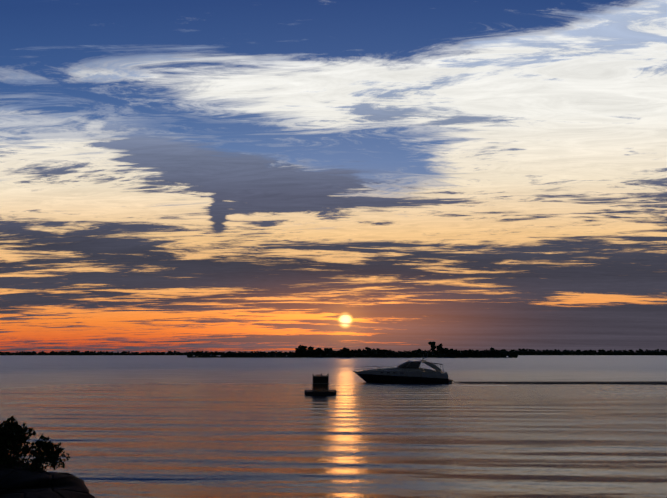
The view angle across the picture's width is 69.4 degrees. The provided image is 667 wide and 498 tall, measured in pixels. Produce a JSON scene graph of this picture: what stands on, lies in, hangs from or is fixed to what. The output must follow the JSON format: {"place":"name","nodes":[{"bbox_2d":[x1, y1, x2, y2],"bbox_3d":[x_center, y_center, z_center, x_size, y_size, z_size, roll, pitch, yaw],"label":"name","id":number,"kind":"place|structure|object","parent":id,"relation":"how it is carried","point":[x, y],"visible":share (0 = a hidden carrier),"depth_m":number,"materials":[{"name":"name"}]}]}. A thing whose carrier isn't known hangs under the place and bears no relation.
{"place":"outdoors","nodes":[
{"label":"outdoors","id":0,"kind":"place"},
{"bbox_2d":[0,454,94,497],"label":"cliff rock","id":1,"kind":"object","parent":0,"point":[17,482],"visible":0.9,"depth_m":6.83,"materials":[{"name":"black stone"}]},
{"bbox_2d":[0,415,69,471],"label":"cliff shrubs","id":2,"kind":"object","parent":1,"relation":"on","point":[13,436],"visible":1,"depth_m":7.64,"materials":[{"name":"black plant"}]},
{"bbox_2d":[0,355,666,497],"bbox_3d":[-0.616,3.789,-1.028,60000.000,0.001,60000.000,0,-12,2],"label":"lake water","id":3,"kind":"structure","parent":0,"point":[519,426],"depth_m":27.11,"materials":[{"name":"grey liquid"}]},
{"bbox_2d":[305,373,335,394],"bbox_3d":[-1.036,13.773,48.643,3.705,2.505,2.900,0,-12,-2],"label":"buoy","id":4,"kind":"object","parent":3,"relation":"in","point":[320,384],"visible":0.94,"depth_m":47.88,"materials":[{"name":"grey"}]},
{"bbox_2d":[353,352,452,382],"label":"motor yacht","id":5,"kind":"object","parent":3,"relation":"on","point":[408,371],"visible":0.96,"depth_m":66.79,"materials":[{"name":"black"}]},
{"bbox_2d":[0,0,666,352],"label":"sky","id":6,"kind":"structure","parent":0,"point":[181,176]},
{"bbox_2d":[339,315,350,325],"bbox_3d":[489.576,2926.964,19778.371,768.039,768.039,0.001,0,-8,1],"label":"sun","id":7,"kind":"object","parent":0,"point":[345,318],"visible":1,"depth_m":19784.96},
{"bbox_2d":[190,356,513,357],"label":"island","id":8,"kind":"structure","parent":0,"point":[345,357],"depth_m":529.78,"materials":[{"name":"soil"}]},
{"bbox_2d":[187,341,517,357],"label":"island trees","id":9,"kind":"object","parent":8,"relation":"on","point":[303,351],"visible":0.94,"depth_m":535.08,"materials":[{"name":"black plant"}]},
{"bbox_3d":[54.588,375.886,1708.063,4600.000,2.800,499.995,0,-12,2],"label":"shore ground","id":10,"kind":"structure","parent":0,"visible":0},
{"bbox_2d":[0,348,666,354],"bbox_3d":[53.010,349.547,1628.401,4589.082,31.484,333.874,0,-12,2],"label":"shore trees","id":11,"kind":"object","parent":10,"relation":"on","point":[523,351],"visible":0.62,"depth_m":1603.63,"materials":[{"name":"black plant"}]}
]}

